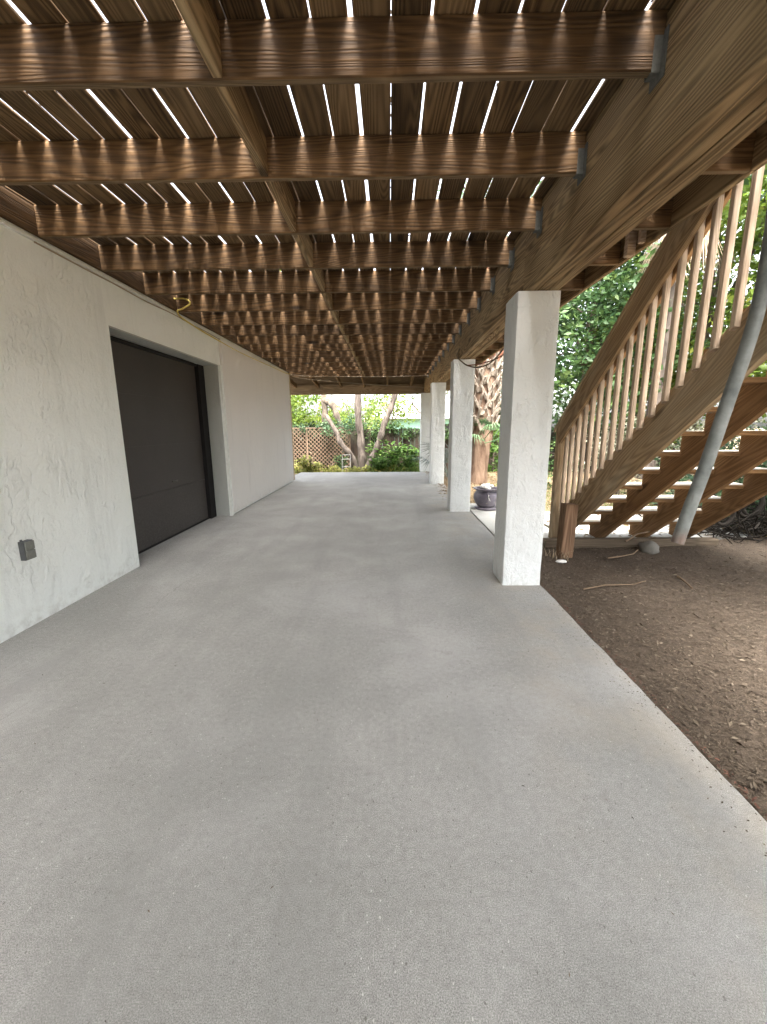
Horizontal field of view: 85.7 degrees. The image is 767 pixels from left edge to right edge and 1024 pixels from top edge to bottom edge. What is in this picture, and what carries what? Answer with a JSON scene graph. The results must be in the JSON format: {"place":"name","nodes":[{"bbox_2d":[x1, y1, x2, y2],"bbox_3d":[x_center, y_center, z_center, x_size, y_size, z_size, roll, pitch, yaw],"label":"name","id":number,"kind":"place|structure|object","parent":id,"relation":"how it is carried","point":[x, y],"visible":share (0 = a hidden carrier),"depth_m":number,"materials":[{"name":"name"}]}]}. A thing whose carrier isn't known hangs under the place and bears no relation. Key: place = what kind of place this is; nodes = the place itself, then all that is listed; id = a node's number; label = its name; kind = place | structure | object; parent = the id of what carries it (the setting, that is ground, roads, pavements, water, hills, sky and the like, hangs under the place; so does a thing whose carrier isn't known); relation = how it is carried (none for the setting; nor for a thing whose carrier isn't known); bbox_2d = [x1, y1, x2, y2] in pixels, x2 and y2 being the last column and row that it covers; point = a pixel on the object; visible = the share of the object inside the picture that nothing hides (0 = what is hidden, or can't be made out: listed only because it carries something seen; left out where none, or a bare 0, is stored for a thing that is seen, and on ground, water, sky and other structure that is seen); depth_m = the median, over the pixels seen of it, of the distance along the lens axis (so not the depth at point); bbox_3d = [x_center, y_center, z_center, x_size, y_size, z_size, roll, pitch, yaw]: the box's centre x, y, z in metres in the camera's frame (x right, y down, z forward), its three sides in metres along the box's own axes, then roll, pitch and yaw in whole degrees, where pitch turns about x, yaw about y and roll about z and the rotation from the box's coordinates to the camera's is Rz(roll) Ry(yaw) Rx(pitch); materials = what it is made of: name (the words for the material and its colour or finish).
{"place":"outdoors","nodes":[
{"label":"outdoors","id":0,"kind":"place"},
{"bbox_2d":[11,0,653,239],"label":"gap debris","id":1,"kind":"object","parent":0,"point":[390,113],"visible":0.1,"depth_m":1.90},
{"bbox_2d":[0,472,766,1023],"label":"carport slab","id":2,"kind":"structure","parent":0,"point":[544,846],"depth_m":1.43,"materials":[{"name":"concrete"}]},
{"bbox_2d":[0,217,294,642],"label":"house","id":3,"kind":"structure","parent":2,"relation":"on","point":[134,423],"depth_m":3.43,"materials":[{"name":"white paint"}]},
{"bbox_2d":[110,335,208,553],"bbox_3d":[-2.555,-0.742,4.718,0.075,2.136,2.075,0,12,1],"label":"garage door","id":4,"kind":"structure","parent":3,"relation":"in","point":[157,395],"depth_m":4.70,"materials":[{"name":"paint"}]},
{"bbox_2d":[0,0,766,394],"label":"wooden deck","id":5,"kind":"structure","parent":3,"relation":"on","point":[666,136],"depth_m":2.07,"materials":[{"name":"brown wood"}]},
{"bbox_2d":[174,298,289,374],"bbox_3d":[-2.146,-2.718,7.016,0.194,0.240,5.210,0,12,1],"label":"yellow cable","id":6,"kind":"object","parent":5,"relation":"attached to","point":[189,304],"visible":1,"depth_m":4.98,"materials":[{"name":"plastic"}]},
{"bbox_2d":[290,375,423,387],"bbox_3d":[-0.721,-3.421,10.983,4.009,0.111,0.777,-8,14,-33],"label":"cable","id":7,"kind":"object","parent":5,"relation":"attached to","point":[353,383],"visible":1,"depth_m":11.33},
{"bbox_2d":[290,374,428,376],"bbox_3d":[-0.551,-3.307,10.057,3.389,0.076,0.288,-3,12,-12],"label":"cable","id":8,"kind":"object","parent":5,"relation":"attached to","point":[359,376],"visible":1,"depth_m":10.17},
{"bbox_2d":[456,348,503,367],"bbox_3d":[1.306,-2.043,4.898,0.214,0.484,1.970,-2,12,-10],"label":"cable","id":9,"kind":"object","parent":5,"relation":"hanging from","point":[478,366],"visible":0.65,"depth_m":5.53,"materials":[{"name":"black rubber"}]},
{"bbox_2d":[470,354,503,365],"bbox_3d":[1.419,-2.024,5.371,0.102,0.115,1.028,-5,12,-22],"label":"cable","id":10,"kind":"object","parent":9,"relation":"attached to","point":[486,361],"visible":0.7,"depth_m":5.56,"materials":[{"name":"black rubber"}]},
{"bbox_2d":[671,207,766,544],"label":"drain pipe","id":11,"kind":"object","parent":5,"relation":"hanging from","point":[750,335],"visible":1,"depth_m":1.99,"materials":[{"name":"metal"}]},
{"bbox_2d":[34,510,717,1021],"bbox_3d":[-0.452,0.316,4.793,3.350,0.012,8.685,0,12,1],"label":"floor debris","id":12,"kind":"object","parent":2,"relation":"on","point":[220,754],"visible":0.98,"depth_m":1.49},
{"bbox_2d":[420,393,429,471],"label":"stucco column","id":13,"kind":"structure","parent":2,"relation":"on","point":[424,415],"depth_m":11.82,"materials":[{"name":"white paint"}]},
{"bbox_2d":[429,382,445,483],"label":"stucco column","id":14,"kind":"structure","parent":2,"relation":"on","point":[437,426],"depth_m":9.16,"materials":[{"name":"white paint"}]},
{"bbox_2d":[447,359,474,511],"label":"stucco column","id":15,"kind":"structure","parent":2,"relation":"on","point":[462,376],"depth_m":6.12,"materials":[{"name":"white paint"}]},
{"bbox_2d":[493,290,560,584],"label":"stucco column","id":16,"kind":"structure","parent":2,"relation":"on","point":[530,342],"depth_m":3.16,"materials":[{"name":"white paint"}]},
{"bbox_2d":[548,601,766,855],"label":"spilled mulch","id":17,"kind":"object","parent":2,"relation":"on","point":[669,727],"visible":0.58,"depth_m":1.77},
{"bbox_2d":[1,0,766,428],"label":"sky","id":18,"kind":"structure","parent":0,"point":[335,398],"materials":[{"name":"white"}]},
{"bbox_2d":[373,399,449,447],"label":"mint house","id":19,"kind":"structure","parent":0,"point":[415,423],"depth_m":30.33,"materials":[{"name":"paint"}]},
{"bbox_2d":[470,503,548,537],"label":"side path","id":20,"kind":"structure","parent":0,"point":[486,519],"depth_m":5.87,"materials":[{"name":"concrete"}]},
{"bbox_2d":[473,486,496,510],"bbox_3d":[1.623,-0.217,6.515,0.422,0.336,0.422,-8,14,-33],"label":"planter pot","id":21,"kind":"object","parent":20,"relation":"on","point":[484,499],"visible":0.82,"depth_m":6.37,"materials":[{"name":"ceramic"}]},
{"bbox_2d":[295,428,766,536],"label":"ground","id":22,"kind":"structure","parent":0,"point":[493,481],"depth_m":9.52,"materials":[{"name":"beige soil"}]},
{"bbox_2d":[294,454,322,471],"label":"leafy plant","id":23,"kind":"object","parent":22,"relation":"on","point":[303,464],"visible":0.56,"depth_m":13.25,"materials":[{"name":"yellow plant"}]},
{"bbox_2d":[291,395,348,426],"bbox_3d":[-4.186,-3.978,18.097,5.337,4.373,5.453,0,12,1],"label":"tree","id":24,"kind":"object","parent":22,"relation":"on","point":[301,415],"visible":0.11,"depth_m":16.89,"materials":[{"name":"green plant"}]},
{"bbox_2d":[292,427,350,471],"bbox_3d":[-3.690,-2.183,15.118,4.996,1.760,0.038,0,12,1],"label":"lattice panel","id":25,"kind":"object","parent":22,"relation":"on","point":[306,435],"visible":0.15,"depth_m":15.04,"materials":[{"name":"brown wood"}]},
{"bbox_2d":[292,422,329,431],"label":"ivy","id":26,"kind":"object","parent":25,"relation":"attached to","point":[304,430],"visible":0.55,"depth_m":14.90,"materials":[{"name":"green plant"}]},
{"bbox_2d":[320,413,355,437],"bbox_3d":[-1.534,-3.019,14.494,1.532,0.833,1.418,0,12,1],"label":"ivy","id":27,"kind":"object","parent":25,"relation":"attached to","point":[349,422],"visible":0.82,"depth_m":14.44,"materials":[{"name":"green plant"}]},
{"bbox_2d":[292,421,351,471],"bbox_3d":[-3.191,-2.435,15.997,4.219,2.180,1.763,0,12,1],"label":"hedge","id":28,"kind":"object","parent":22,"relation":"on","point":[311,425],"visible":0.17,"depth_m":15.58,"materials":[{"name":"green plant"}]},
{"bbox_2d":[321,395,342,468],"bbox_3d":[-1.956,-3.044,16.063,0.937,3.118,0.324,4,12,19],"label":"forked tree","id":29,"kind":"object","parent":22,"relation":"on","point":[326,402],"visible":0.53,"depth_m":15.78,"materials":[{"name":"brown plant"}]},
{"bbox_2d":[280,270,397,471],"bbox_3d":[-0.143,-4.239,13.578,7.336,6.493,3.783,0,12,1],"label":"multi stem tree","id":30,"kind":"object","parent":22,"relation":"on","point":[360,434],"visible":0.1,"depth_m":13.65,"materials":[{"name":"grey plant"}]},
{"bbox_2d":[333,454,348,471],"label":"leafy plant","id":31,"kind":"object","parent":22,"relation":"on","point":[340,466],"visible":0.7,"depth_m":14.30,"materials":[{"name":"green plant"}]},
{"bbox_2d":[294,462,417,473],"bbox_3d":[-1.396,-1.327,13.362,5.431,0.524,1.681,0,12,1],"label":"ground cover","id":32,"kind":"object","parent":22,"relation":"on","point":[320,469],"visible":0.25,"depth_m":13.16,"materials":[{"name":"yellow plant"}]},
{"bbox_2d":[331,397,390,439],"bbox_3d":[-1.417,-3.657,19.209,3.973,3.266,4.172,0,12,1],"label":"tree","id":33,"kind":"object","parent":22,"relation":"on","point":[369,418],"visible":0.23,"depth_m":18.81,"materials":[{"name":"green plant"}]},
{"bbox_2d":[364,462,386,471],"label":"blade plant","id":34,"kind":"object","parent":22,"relation":"on","point":[372,468],"visible":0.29,"depth_m":12.93,"materials":[{"name":"green plant"}]},
{"bbox_2d":[365,441,386,466],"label":"leafy plant","id":35,"kind":"object","parent":22,"relation":"on","point":[370,448],"visible":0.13,"depth_m":14.05,"materials":[{"name":"green plant"}]},
{"bbox_2d":[367,456,394,471],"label":"leafy plant","id":36,"kind":"object","parent":22,"relation":"on","point":[382,463],"visible":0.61,"depth_m":12.80,"materials":[{"name":"green plant"}]},
{"bbox_2d":[352,394,418,445],"bbox_3d":[0.117,-5.881,26.553,4.460,4.690,4.756,0,12,1],"label":"tree","id":37,"kind":"object","parent":22,"relation":"on","point":[400,414],"visible":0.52,"depth_m":25.72,"materials":[{"name":"green plant"}]},
{"bbox_2d":[374,439,405,470],"bbox_3d":[0.289,-1.710,13.446,1.199,1.309,0.809,-8,14,-33],"label":"leafy plant","id":38,"kind":"object","parent":22,"relation":"on","point":[393,454],"visible":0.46,"depth_m":13.36,"materials":[{"name":"green plant"}]},
{"bbox_2d":[385,461,412,471],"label":"blade plant","id":39,"kind":"object","parent":22,"relation":"on","point":[395,468],"visible":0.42,"depth_m":12.88,"materials":[{"name":"green plant"}]},
{"bbox_2d":[393,452,415,469],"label":"leafy plant","id":40,"kind":"object","parent":22,"relation":"on","point":[407,458],"visible":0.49,"depth_m":13.00,"materials":[{"name":"green plant"}]},
{"bbox_2d":[400,444,419,467],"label":"leafy plant","id":41,"kind":"object","parent":22,"relation":"on","point":[414,451],"visible":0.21,"depth_m":13.64,"materials":[{"name":"green plant"}]},
{"bbox_2d":[402,460,419,471],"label":"blade plant","id":42,"kind":"object","parent":22,"relation":"on","point":[416,469],"visible":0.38,"depth_m":12.83,"materials":[{"name":"green plant"}]},
{"bbox_2d":[403,391,447,413],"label":"tree","id":43,"kind":"object","parent":22,"relation":"on","point":[412,399],"visible":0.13,"depth_m":17.34,"materials":[{"name":"green plant"}]},
{"bbox_2d":[412,433,448,476],"bbox_3d":[1.445,-1.415,10.404,1.718,1.144,1.584,8,14,36],"label":"silver palmetto","id":44,"kind":"object","parent":22,"relation":"on","point":[446,472],"visible":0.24,"depth_m":10.39,"materials":[{"name":"plant"}]},
{"bbox_2d":[472,429,499,472],"bbox_3d":[3.574,-1.911,13.100,1.598,1.795,2.088,0,12,1],"label":"bush","id":45,"kind":"object","parent":22,"relation":"on","point":[495,445],"visible":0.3,"depth_m":12.96,"materials":[{"name":"green plant"}]},
{"bbox_2d":[437,178,542,484],"bbox_3d":[2.443,-3.791,9.319,4.169,6.550,3.367,-10,15,-40],"label":"cabbage palm","id":46,"kind":"object","parent":22,"relation":"on","point":[487,387],"visible":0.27,"depth_m":9.44,"materials":[{"name":"beige plant"}]},
{"bbox_2d":[472,417,499,444],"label":"young palm","id":47,"kind":"object","parent":46,"relation":"attached to","point":[491,426],"visible":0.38,"depth_m":9.18,"materials":[{"name":"green plant"}]},
{"bbox_2d":[346,428,680,471],"bbox_3d":[5.175,-2.263,15.410,13.128,1.739,0.087,0,12,1],"label":"board fence","id":48,"kind":"object","parent":22,"relation":"on","point":[398,438],"visible":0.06,"depth_m":15.37,"materials":[{"name":"brown wood"}]},
{"bbox_2d":[354,420,472,441],"bbox_3d":[1.245,-3.003,15.201,4.765,0.885,0.888,0,12,1],"label":"ivy","id":49,"kind":"object","parent":48,"relation":"attached to","point":[396,426],"visible":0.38,"depth_m":15.19,"materials":[{"name":"green plant"}]},
{"bbox_2d":[547,440,584,488],"bbox_3d":[3.485,-1.067,9.094,1.899,1.288,1.558,0,12,1],"label":"shrub","id":50,"kind":"object","parent":22,"relation":"on","point":[549,473],"visible":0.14,"depth_m":8.88,"materials":[{"name":"green plant"}]},
{"bbox_2d":[490,483,672,506],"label":"grass","id":51,"kind":"structure","parent":22,"relation":"on","point":[576,489],"depth_m":8.13,"materials":[{"name":"green plant"}]},
{"bbox_2d":[425,471,761,537],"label":"fallen leaves","id":52,"kind":"object","parent":22,"relation":"on","point":[495,479],"visible":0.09,"depth_m":8.32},
{"bbox_2d":[572,412,677,494],"bbox_3d":[4.537,-1.047,7.875,1.877,1.722,1.936,6,13,28],"label":"shrub","id":53,"kind":"object","parent":22,"relation":"on","point":[617,492],"visible":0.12,"depth_m":7.64,"materials":[{"name":"green plant"}]},
{"bbox_2d":[550,240,709,468],"bbox_3d":[5.884,-4.780,11.630,5.026,7.594,5.598,0,12,1],"label":"tree","id":54,"kind":"object","parent":22,"relation":"on","point":[574,319],"visible":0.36,"depth_m":10.46,"materials":[{"name":"green plant"}]},
{"bbox_2d":[540,538,766,821],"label":"mulch bed","id":55,"kind":"object","parent":22,"relation":"on","point":[747,755],"visible":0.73,"depth_m":2.70,"materials":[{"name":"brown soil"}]},
{"bbox_2d":[545,547,573,560],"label":"grass tuft","id":56,"kind":"object","parent":55,"relation":"on","point":[558,554],"visible":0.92,"depth_m":4.14,"materials":[{"name":"plant"}]},
{"bbox_2d":[556,559,566,562],"bbox_3d":[1.721,0.478,4.011,0.112,0.033,0.063,0,12,1],"label":"shell","id":57,"kind":"object","parent":55,"relation":"on","point":[561,561],"visible":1,"depth_m":3.99},
{"bbox_2d":[556,503,578,558],"bbox_3d":[1.842,0.202,4.163,0.149,0.581,0.126,-1,12,-5],"label":"wooden post","id":58,"kind":"object","parent":55,"relation":"on","point":[567,527],"visible":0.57,"depth_m":4.11,"materials":[{"name":"brown wood"}]},
{"bbox_2d":[583,580,645,589],"bbox_3d":[1.909,0.599,3.390,0.628,0.017,0.046,-3,12,-14],"label":"stick","id":59,"kind":"object","parent":55,"relation":"on","point":[611,585],"visible":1,"depth_m":3.38,"materials":[{"name":"brown wood"}]},
{"bbox_2d":[607,550,637,558],"bbox_3d":[2.413,0.425,4.145,0.412,0.052,0.040,-5,12,-20],"label":"stick","id":60,"kind":"object","parent":55,"relation":"on","point":[622,555],"visible":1,"depth_m":4.12,"materials":[{"name":"brown wood"}]},
{"bbox_2d":[542,537,718,547],"bbox_3d":[2.679,0.338,4.540,1.890,0.102,0.100,0,12,1],"label":"edging timber","id":61,"kind":"object","parent":55,"relation":"on","point":[615,542],"visible":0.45,"depth_m":4.49,"materials":[{"name":"brown wood"}]},
{"bbox_2d":[625,531,649,541],"bbox_3d":[2.718,0.260,4.443,0.268,0.115,0.049,-2,12,-6],"label":"stick","id":62,"kind":"object","parent":61,"relation":"on","point":[635,535],"visible":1,"depth_m":4.44,"materials":[{"name":"brown wood"}]},
{"bbox_2d":[638,540,659,554],"bbox_3d":[2.775,0.376,4.318,0.188,0.147,0.201,0,12,1],"label":"rock","id":63,"kind":"object","parent":55,"relation":"on","point":[649,547],"visible":0.81,"depth_m":4.26,"materials":[{"name":"grey stone"}]},
{"bbox_2d":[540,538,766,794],"bbox_3d":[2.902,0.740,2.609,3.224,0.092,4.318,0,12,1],"label":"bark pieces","id":64,"kind":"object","parent":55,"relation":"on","point":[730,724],"visible":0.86,"depth_m":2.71,"materials":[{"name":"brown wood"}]},
{"bbox_2d":[676,575,692,588],"bbox_3d":[2.523,0.585,3.465,0.021,0.026,0.280,3,12,14],"label":"stick","id":65,"kind":"object","parent":55,"relation":"on","point":[684,581],"visible":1,"depth_m":3.46,"materials":[{"name":"wood"}]},
{"bbox_2d":[548,165,766,537],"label":"staircase","id":66,"kind":"structure","parent":22,"relation":"on","point":[691,397],"depth_m":3.18,"materials":[{"name":"brown wood"}]},
{"bbox_2d":[556,264,765,426],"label":"tree","id":67,"kind":"object","parent":22,"relation":"on","point":[630,374],"visible":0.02,"depth_m":14.96,"materials":[{"name":"green plant"}]},
{"bbox_2d":[578,176,766,449],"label":"tree","id":68,"kind":"object","parent":22,"relation":"on","point":[757,243],"visible":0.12,"depth_m":10.72,"materials":[{"name":"green plant"}]},
{"bbox_2d":[635,174,751,479],"bbox_3d":[6.921,-4.825,9.812,4.302,8.292,4.076,0,12,1],"label":"skirted palm","id":69,"kind":"object","parent":22,"relation":"on","point":[672,291],"visible":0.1,"depth_m":9.70,"materials":[{"name":"grey plant"}]},
{"bbox_2d":[638,494,766,543],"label":"vine tangle","id":70,"kind":"object","parent":22,"relation":"on","point":[754,522],"visible":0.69,"depth_m":4.67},
{"bbox_2d":[651,419,766,526],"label":"shrub","id":71,"kind":"object","parent":22,"relation":"on","point":[730,446],"visible":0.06,"depth_m":5.39,"materials":[{"name":"green plant"}]},
{"bbox_2d":[660,419,766,493],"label":"shrub","id":72,"kind":"object","parent":22,"relation":"on","point":[701,428],"visible":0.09,"depth_m":7.33,"materials":[{"name":"green plant"}]},
{"bbox_2d":[706,164,766,414],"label":"tree","id":73,"kind":"object","parent":22,"relation":"on","point":[750,291],"visible":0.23,"depth_m":8.57,"materials":[{"name":"green plant"}]},
{"bbox_2d":[742,168,766,201],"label":"tree","id":74,"kind":"object","parent":22,"relation":"on","point":[746,181],"visible":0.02,"depth_m":4.79,"materials":[{"name":"green plant"}]},
{"bbox_2d":[544,512,752,539],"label":"garden path","id":75,"kind":"structure","parent":0,"point":[623,533],"depth_m":5.08,"materials":[{"name":"concrete"}]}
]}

